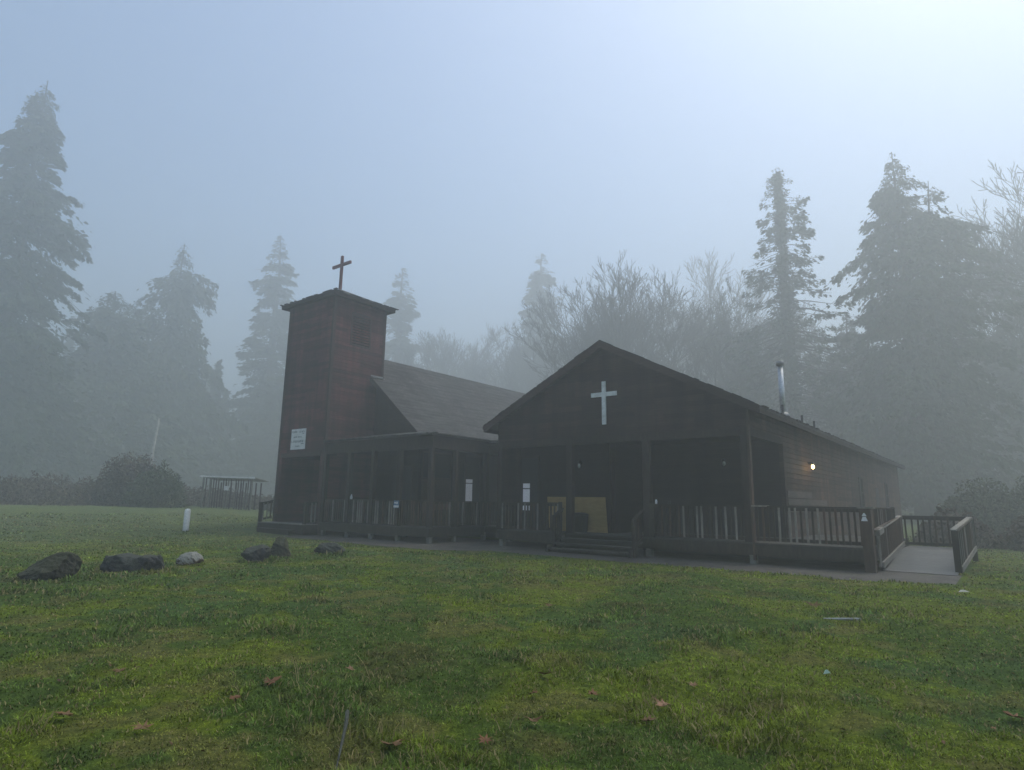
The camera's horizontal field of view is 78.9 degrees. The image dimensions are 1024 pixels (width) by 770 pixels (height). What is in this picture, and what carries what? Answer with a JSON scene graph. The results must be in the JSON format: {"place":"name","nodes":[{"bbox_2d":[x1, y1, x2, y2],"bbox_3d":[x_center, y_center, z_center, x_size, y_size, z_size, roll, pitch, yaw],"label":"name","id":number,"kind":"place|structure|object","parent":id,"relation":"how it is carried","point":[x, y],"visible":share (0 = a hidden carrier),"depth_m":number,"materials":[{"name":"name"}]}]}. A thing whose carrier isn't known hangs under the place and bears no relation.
{"place":"outdoors","nodes":[
{"label":"outdoors","id":0,"kind":"place"},
{"bbox_2d":[0,496,1023,769],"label":"ground","id":1,"kind":"structure","parent":0,"point":[826,722],"depth_m":6.50,"materials":[{"name":"green plant"}]},
{"bbox_2d":[17,552,82,580],"bbox_3d":[-8.969,3.517,11.982,1.178,0.618,0.598,0,-11,5],"label":"boulder","id":2,"kind":"object","parent":1,"relation":"on","point":[60,565],"visible":0.89,"depth_m":11.85,"materials":[{"name":"grey stone"}]},
{"bbox_2d":[0,81,107,480],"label":"conifer tree","id":3,"kind":"object","parent":1,"relation":"on","point":[32,141],"visible":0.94,"depth_m":96.54,"materials":[{"name":"green plant"}]},
{"bbox_2d":[54,710,72,715],"bbox_3d":[-3.187,2.354,4.434,0.180,0.044,0.132,-7,-13,37],"label":"fallen leaf","id":4,"kind":"object","parent":1,"relation":"on","point":[68,713],"visible":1,"depth_m":4.46,"materials":[{"name":"brown plant"}]},
{"bbox_2d":[108,667,126,672],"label":"fallen leaf","id":5,"kind":"object","parent":1,"relation":"on","point":[118,670],"visible":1,"depth_m":5.72,"materials":[{"name":"brown plant"}]},
{"bbox_2d":[86,451,162,506],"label":"shrub","id":6,"kind":"object","parent":1,"relation":"on","point":[118,477],"visible":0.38,"depth_m":46.06,"materials":[{"name":"green plant"}]},
{"bbox_2d":[28,291,226,491],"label":"conifer tree","id":7,"kind":"object","parent":1,"relation":"on","point":[111,369],"visible":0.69,"depth_m":117.62,"materials":[{"name":"green plant"}]},
{"bbox_2d":[100,553,164,572],"bbox_3d":[-8.282,3.931,13.561,1.261,0.507,0.710,-1,-11,9],"label":"boulder","id":8,"kind":"object","parent":1,"relation":"on","point":[130,562],"visible":0.69,"depth_m":13.32,"materials":[{"name":"grey stone"}]},
{"bbox_2d":[0,470,272,510],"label":"brambles","id":9,"kind":"object","parent":1,"relation":"on","point":[36,491],"visible":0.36,"depth_m":46.08,"materials":[{"name":"green plant"}]},
{"bbox_2d":[131,719,153,730],"bbox_3d":[-2.555,2.358,4.297,0.153,0.042,0.176,8,-13,-32],"label":"fallen leaf","id":10,"kind":"object","parent":1,"relation":"on","point":[140,726],"visible":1,"depth_m":4.30,"materials":[{"name":"brown plant"}]},
{"bbox_2d":[119,459,187,507],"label":"shrub","id":11,"kind":"object","parent":1,"relation":"on","point":[165,489],"visible":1,"depth_m":44.91,"materials":[{"name":"green plant"}]},
{"bbox_2d":[148,418,159,467],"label":"dead snag","id":12,"kind":"object","parent":1,"relation":"on","point":[154,442],"visible":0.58,"depth_m":49.82,"materials":[{"name":"grey wood"}]},
{"bbox_2d":[90,244,256,492],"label":"conifer tree","id":13,"kind":"object","parent":1,"relation":"on","point":[173,342],"visible":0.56,"depth_m":131.41,"materials":[{"name":"green plant"}]},
{"bbox_2d":[147,382,219,473],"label":"conifer tree","id":14,"kind":"object","parent":1,"relation":"on","point":[205,460],"depth_m":134.91,"materials":[{"name":"green plant"}]},
{"bbox_2d":[182,509,190,530],"bbox_3d":[-14.367,6.021,27.468,0.249,1.100,0.249,-7,-13,37],"label":"marker post","id":15,"kind":"object","parent":1,"relation":"on","point":[187,514],"visible":0.88,"depth_m":27.40,"materials":[{"name":"white paint"}]},
{"bbox_2d":[176,552,203,565],"bbox_3d":[-7.700,4.181,14.904,0.583,0.372,0.558,-7,-13,37],"label":"boulder","id":16,"kind":"object","parent":1,"relation":"on","point":[189,558],"visible":0.76,"depth_m":14.75,"materials":[{"name":"grey stone"}]},
{"bbox_2d":[200,475,268,509],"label":"slatted shed","id":17,"kind":"structure","parent":1,"relation":"on","point":[231,479],"depth_m":47.28,"materials":[{"name":"grey wood"}]},
{"bbox_2d":[229,695,239,699],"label":"fallen leaf","id":18,"kind":"object","parent":1,"relation":"on","point":[235,696],"visible":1,"depth_m":5.00,"materials":[{"name":"brown plant"}]},
{"bbox_2d":[222,389,282,497],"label":"conifer tree","id":19,"kind":"object","parent":1,"relation":"on","point":[265,438],"visible":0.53,"depth_m":140.92,"materials":[{"name":"green plant"}]},
{"bbox_2d":[210,234,299,496],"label":"conifer tree","id":20,"kind":"object","parent":1,"relation":"on","point":[277,321],"visible":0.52,"depth_m":158.80,"materials":[{"name":"green plant"}]},
{"bbox_2d":[240,544,270,561],"bbox_3d":[-6.603,4.367,15.969,0.673,0.534,0.548,1,-11,-1],"label":"boulder","id":21,"kind":"object","parent":1,"relation":"on","point":[261,552],"visible":0.81,"depth_m":15.88,"materials":[{"name":"grey stone"}]},
{"bbox_2d":[259,676,280,685],"bbox_3d":[-2.092,2.561,5.397,0.190,0.049,0.170,5,-11,-20],"label":"fallen leaf","id":22,"kind":"object","parent":1,"relation":"on","point":[274,679],"visible":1,"depth_m":5.40,"materials":[{"name":"brown plant"}]},
{"bbox_2d":[268,496,273,512],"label":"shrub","id":23,"kind":"object","parent":1,"relation":"on","point":[272,506],"depth_m":47.27,"materials":[{"name":"green plant"}]},
{"bbox_2d":[270,536,290,556],"bbox_3d":[-6.384,4.511,17.173,0.484,0.667,0.498,-7,-13,37],"label":"boulder","id":24,"kind":"object","parent":1,"relation":"on","point":[280,547],"visible":0.76,"depth_m":17.10,"materials":[{"name":"grey stone"}]},
{"bbox_2d":[292,656,325,683],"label":"dry stalks","id":25,"kind":"object","parent":1,"relation":"on","point":[304,671],"visible":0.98,"depth_m":5.60,"materials":[{"name":"plant"}]},
{"bbox_2d":[313,542,345,553],"bbox_3d":[-5.347,4.856,18.358,0.958,0.424,0.590,0,-11,5],"label":"boulder","id":26,"kind":"object","parent":1,"relation":"on","point":[328,547],"visible":0.72,"depth_m":18.17,"materials":[{"name":"grey stone"}]},
{"bbox_2d":[336,709,349,768],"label":"grey stick","id":27,"kind":"object","parent":1,"relation":"on","point":[347,711],"visible":0.96,"depth_m":4.08,"materials":[{"name":"grey wood"}]},
{"bbox_2d":[256,287,525,543],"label":"chapel","id":28,"kind":"structure","parent":1,"relation":"on","point":[420,445],"depth_m":29.76,"materials":[{"name":"red wood"}]},
{"bbox_2d":[290,428,305,449],"bbox_3d":[-10.206,2.585,29.699,1.160,0.980,0.036,-7,-13,37],"label":"notice board","id":29,"kind":"object","parent":28,"relation":"attached to","point":[298,438],"visible":1,"depth_m":29.67,"materials":[{"name":"white paper"}]},
{"bbox_2d":[332,256,351,289],"bbox_3d":[-8.890,-5.787,32.391,1.500,1.950,0.100,-7,-13,37],"label":"roof cross","id":30,"kind":"object","parent":28,"relation":"on","point":[341,264],"visible":0.88,"depth_m":32.35,"materials":[{"name":"red wood"}]},
{"bbox_2d":[378,475,390,519],"bbox_3d":[-6.032,5.361,29.461,0.800,2.130,0.040,-7,-13,37],"label":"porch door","id":31,"kind":"structure","parent":28,"relation":"in","point":[381,480],"depth_m":29.50,"materials":[{"name":"brown wood"}]},
{"bbox_2d":[393,500,398,507],"bbox_3d":[-4.599,4.739,24.734,0.290,0.290,0.028,-7,-13,37],"label":"railing sign","id":32,"kind":"object","parent":28,"relation":"attached to","point":[396,503],"visible":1,"depth_m":24.72,"materials":[{"name":"white paint"}]},
{"bbox_2d":[402,465,412,499],"bbox_3d":[-4.911,4.553,28.663,0.900,1.700,0.059,-7,-13,37],"label":"window","id":33,"kind":"structure","parent":28,"relation":"in","point":[407,469],"depth_m":28.61,"materials":[{"name":"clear glass"}]},
{"bbox_2d":[421,451,451,479],"bbox_3d":[-3.507,3.785,29.195,0.059,1.250,1.950,-7,-13,37],"label":"window","id":34,"kind":"structure","parent":28,"relation":"in","point":[443,461],"depth_m":29.37,"materials":[{"name":"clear glass"}]},
{"bbox_2d":[464,455,481,505],"bbox_3d":[-1.962,4.767,31.034,0.059,2.450,1.200,-7,-13,37],"label":"window","id":35,"kind":"structure","parent":28,"relation":"in","point":[472,477],"depth_m":31.07,"materials":[{"name":"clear glass"}]},
{"bbox_2d":[381,737,411,745],"bbox_3d":[-0.770,2.359,4.115,0.158,0.066,0.233,-7,-13,37],"label":"fallen leaf","id":36,"kind":"object","parent":1,"relation":"on","point":[397,742],"visible":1,"depth_m":4.09,"materials":[{"name":"brown plant"}]},
{"bbox_2d":[382,268,424,368],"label":"conifer tree","id":37,"kind":"object","parent":1,"relation":"on","point":[400,300],"visible":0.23,"depth_m":173.92,"materials":[{"name":"green plant"}]},
{"bbox_2d":[385,346,429,367],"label":"bare tree","id":38,"kind":"object","parent":1,"relation":"on","point":[407,358],"visible":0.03,"depth_m":163.05,"materials":[{"name":"grey plant"}]},
{"bbox_2d":[5,333,879,495],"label":"woods","id":39,"kind":"object","parent":1,"relation":"on","point":[219,367],"visible":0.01,"depth_m":156.30,"materials":[{"name":"green plant"}]},
{"bbox_2d":[393,321,511,383],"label":"bare tree","id":40,"kind":"object","parent":1,"relation":"on","point":[447,352],"visible":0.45,"depth_m":170.35,"materials":[{"name":"grey plant"}]},
{"bbox_2d":[410,333,510,388],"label":"bare tree","id":41,"kind":"object","parent":1,"relation":"on","point":[471,360],"visible":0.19,"depth_m":179.08,"materials":[{"name":"grey plant"}]},
{"bbox_2d":[435,344,503,384],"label":"bare tree","id":42,"kind":"object","parent":1,"relation":"on","point":[469,364],"visible":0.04,"depth_m":182.88,"materials":[{"name":"grey plant"}]},
{"bbox_2d":[472,734,492,743],"bbox_3d":[-0.194,2.379,4.174,0.124,0.033,0.145,-7,-13,37],"label":"fallen leaf","id":43,"kind":"object","parent":1,"relation":"on","point":[484,739],"visible":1,"depth_m":4.17,"materials":[{"name":"brown plant"}]},
{"bbox_2d":[469,314,569,393],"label":"bare tree","id":44,"kind":"object","parent":1,"relation":"on","point":[514,376],"visible":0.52,"depth_m":158.28,"materials":[{"name":"grey plant"}]},
{"bbox_2d":[55,570,1008,767],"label":"leaf litter","id":45,"kind":"object","parent":1,"relation":"on","point":[942,741],"visible":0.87,"depth_m":5.39,"materials":[{"name":"brown plant"}]},
{"bbox_2d":[524,715,548,721],"bbox_3d":[0.157,2.400,4.497,0.157,0.051,0.156,-7,-13,37],"label":"fallen leaf","id":46,"kind":"object","parent":1,"relation":"on","point":[535,719],"visible":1,"depth_m":4.48,"materials":[{"name":"brown plant"}]},
{"bbox_2d":[510,253,568,392],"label":"conifer tree","id":47,"kind":"object","parent":1,"relation":"on","point":[535,283],"visible":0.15,"depth_m":173.72,"materials":[{"name":"green plant"}]},
{"bbox_2d":[522,339,563,392],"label":"bare tree","id":48,"kind":"object","parent":1,"relation":"on","point":[542,375],"visible":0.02,"depth_m":158.48,"materials":[{"name":"grey plant"}]},
{"bbox_2d":[501,284,677,369],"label":"bare tree","id":49,"kind":"object","parent":1,"relation":"on","point":[550,317],"visible":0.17,"depth_m":105.26,"materials":[{"name":"grey plant"}]},
{"bbox_2d":[588,688,596,694],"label":"fallen leaf","id":50,"kind":"object","parent":1,"relation":"on","point":[593,692],"visible":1,"depth_m":5.17,"materials":[{"name":"brown plant"}]},
{"bbox_2d":[516,250,723,384],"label":"bare tree","id":51,"kind":"object","parent":1,"relation":"on","point":[627,323],"visible":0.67,"depth_m":90.63,"materials":[{"name":"grey plant"}]},
{"bbox_2d":[641,715,655,720],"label":"fallen leaf","id":52,"kind":"object","parent":1,"relation":"on","point":[649,718],"visible":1,"depth_m":4.55,"materials":[{"name":"brown plant"}]},
{"bbox_2d":[652,697,674,708],"bbox_3d":[1.192,2.515,4.903,0.170,0.052,0.247,3,-11,-13],"label":"fallen leaf","id":53,"kind":"object","parent":1,"relation":"on","point":[662,703],"visible":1,"depth_m":4.92,"materials":[{"name":"brown plant"}]},
{"bbox_2d":[483,340,909,572],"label":"church hall","id":54,"kind":"structure","parent":1,"relation":"on","point":[669,439],"depth_m":21.49,"materials":[{"name":"brown wood"}]},
{"bbox_2d":[519,456,539,512],"bbox_3d":[0.673,3.831,23.967,0.950,2.160,0.059,-7,-13,37],"label":"window","id":55,"kind":"structure","parent":54,"relation":"in","point":[529,465],"depth_m":24.00,"materials":[{"name":"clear glass"}]},
{"bbox_2d":[547,497,607,532],"bbox_3d":[2.304,4.618,22.223,2.440,1.213,0.163,-7,-13,37],"label":"plywood sheet","id":56,"kind":"object","parent":54,"relation":"on","point":[594,508],"visible":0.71,"depth_m":21.85,"materials":[{"name":"beige wood"}]},
{"bbox_2d":[575,512,588,531],"bbox_3d":[2.313,4.793,21.728,0.620,0.668,0.460,-7,-13,37],"label":"waste bin","id":57,"kind":"object","parent":54,"relation":"on","point":[581,521],"visible":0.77,"depth_m":21.52,"materials":[{"name":"black plastic"}]},
{"bbox_2d":[591,381,616,424],"bbox_3d":[3.104,0.600,21.002,0.980,1.470,0.050,-7,-13,37],"label":"wall cross","id":58,"kind":"object","parent":54,"relation":"attached to","point":[603,394],"depth_m":20.98,"materials":[{"name":"white paint"}]},
{"bbox_2d":[858,477,864,506],"bbox_3d":[17.413,5.357,31.001,0.059,1.500,1.000,-7,-13,37],"label":"window","id":59,"kind":"structure","parent":54,"relation":"in","point":[860,480],"depth_m":31.10,"materials":[{"name":"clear glass"}]},
{"bbox_2d":[861,513,867,520],"bbox_3d":[8.933,3.351,15.781,0.150,0.200,0.012,-7,-13,37],"label":"newel sign","id":60,"kind":"object","parent":54,"relation":"attached to","point":[864,518],"visible":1,"depth_m":15.78,"materials":[{"name":"white paint"}]},
{"bbox_2d":[875,488,879,507],"bbox_3d":[20.434,6.828,34.770,0.100,2.100,1.000,-7,-13,37],"label":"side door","id":61,"kind":"structure","parent":54,"relation":"in","point":[877,491],"depth_m":34.82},
{"bbox_2d":[884,483,889,507],"bbox_3d":[22.587,6.663,37.488,0.059,1.500,1.000,-7,-13,37],"label":"window","id":62,"kind":"structure","parent":54,"relation":"in","point":[885,484],"depth_m":37.62,"materials":[{"name":"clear glass"}]},
{"bbox_2d":[638,246,775,377],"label":"bare tree","id":63,"kind":"object","parent":1,"relation":"on","point":[710,284],"visible":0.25,"depth_m":136.84,"materials":[{"name":"grey plant"}]},
{"bbox_2d":[684,353,764,384],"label":"bare tree","id":64,"kind":"object","parent":1,"relation":"on","point":[704,373],"visible":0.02,"depth_m":135.85,"materials":[{"name":"brown plant"}]},
{"bbox_2d":[671,271,785,404],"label":"bare tree","id":65,"kind":"object","parent":1,"relation":"on","point":[714,360],"visible":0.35,"depth_m":93.06,"materials":[{"name":"brown plant"}]},
{"bbox_2d":[718,298,859,427],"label":"bare tree","id":66,"kind":"object","parent":1,"relation":"on","point":[797,353],"visible":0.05,"depth_m":105.60,"materials":[{"name":"brown plant"}]},
{"bbox_2d":[718,168,874,430],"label":"conifer tree","id":67,"kind":"object","parent":1,"relation":"on","point":[782,272],"visible":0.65,"depth_m":82.04,"materials":[{"name":"green plant"}]},
{"bbox_2d":[806,601,820,607],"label":"fallen leaf","id":68,"kind":"object","parent":1,"relation":"on","point":[814,604],"visible":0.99,"depth_m":9.94,"materials":[{"name":"brown plant"}]},
{"bbox_2d":[823,618,861,619],"bbox_3d":[4.795,3.399,9.036,0.528,0.035,0.060,1,-11,1],"label":"pale lath","id":69,"kind":"object","parent":1,"relation":"on","point":[842,618],"visible":0.71,"depth_m":9.01,"materials":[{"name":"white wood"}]},
{"bbox_2d":[806,313,935,509],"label":"conifer tree","id":70,"kind":"object","parent":1,"relation":"on","point":[833,388],"visible":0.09,"depth_m":89.92,"materials":[{"name":"green plant"}]},
{"bbox_2d":[839,350,962,515],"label":"conifer tree","id":71,"kind":"object","parent":1,"relation":"on","point":[909,509],"visible":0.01,"depth_m":89.05,"materials":[{"name":"green plant"}]},
{"bbox_2d":[801,152,1023,521],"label":"conifer tree","id":72,"kind":"object","parent":1,"relation":"on","point":[925,315],"visible":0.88,"depth_m":69.68,"materials":[{"name":"green plant"}]},
{"bbox_2d":[874,515,978,575],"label":"wheelchair ramp","id":73,"kind":"structure","parent":1,"relation":"on","point":[895,554],"depth_m":17.54,"materials":[{"name":"grey wood"}]},
{"bbox_2d":[914,503,998,548],"bbox_3d":[19.400,6.256,27.346,3.279,2.056,2.827,-7,-13,37],"label":"shrub","id":74,"kind":"object","parent":1,"relation":"on","point":[985,539],"visible":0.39,"depth_m":26.87,"materials":[{"name":"green plant"}]},
{"bbox_2d":[931,476,1023,537],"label":"shrub","id":75,"kind":"object","parent":1,"relation":"on","point":[997,512],"visible":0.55,"depth_m":35.59,"materials":[{"name":"green plant"}]},
{"bbox_2d":[940,297,1023,506],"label":"conifer tree","id":76,"kind":"object","parent":1,"relation":"on","point":[1008,379],"visible":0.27,"depth_m":83.34,"materials":[{"name":"green plant"}]},
{"bbox_2d":[952,270,1020,443],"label":"bare tree","id":77,"kind":"object","parent":1,"relation":"on","point":[993,326],"visible":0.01,"depth_m":100.22,"materials":[{"name":"grey plant"}]},
{"bbox_2d":[952,159,1023,374],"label":"bare tree","id":78,"kind":"object","parent":1,"relation":"on","point":[1015,250],"visible":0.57,"depth_m":81.64,"materials":[{"name":"grey plant"}]},
{"bbox_2d":[991,475,1023,504],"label":"shrub","id":79,"kind":"object","parent":1,"relation":"on","point":[1021,489],"visible":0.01,"depth_m":37.96,"materials":[{"name":"green plant"}]},
{"bbox_2d":[995,514,1023,551],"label":"shrub","id":80,"kind":"object","parent":1,"relation":"on","point":[1013,538],"visible":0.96,"depth_m":25.46,"materials":[{"name":"green plant"}]},
{"bbox_2d":[1003,711,1023,719],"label":"fallen leaf","id":81,"kind":"object","parent":1,"relation":"on","point":[1010,714],"visible":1,"depth_m":4.88,"materials":[{"name":"brown plant"}]},
{"bbox_2d":[0,0,1023,486],"label":"sky","id":82,"kind":"structure","parent":0,"point":[454,144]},
{"bbox_2d":[274,532,961,583],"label":"path","id":83,"kind":"structure","parent":0,"point":[841,571],"depth_m":18.59,"materials":[{"name":"grey concrete"}]}
]}

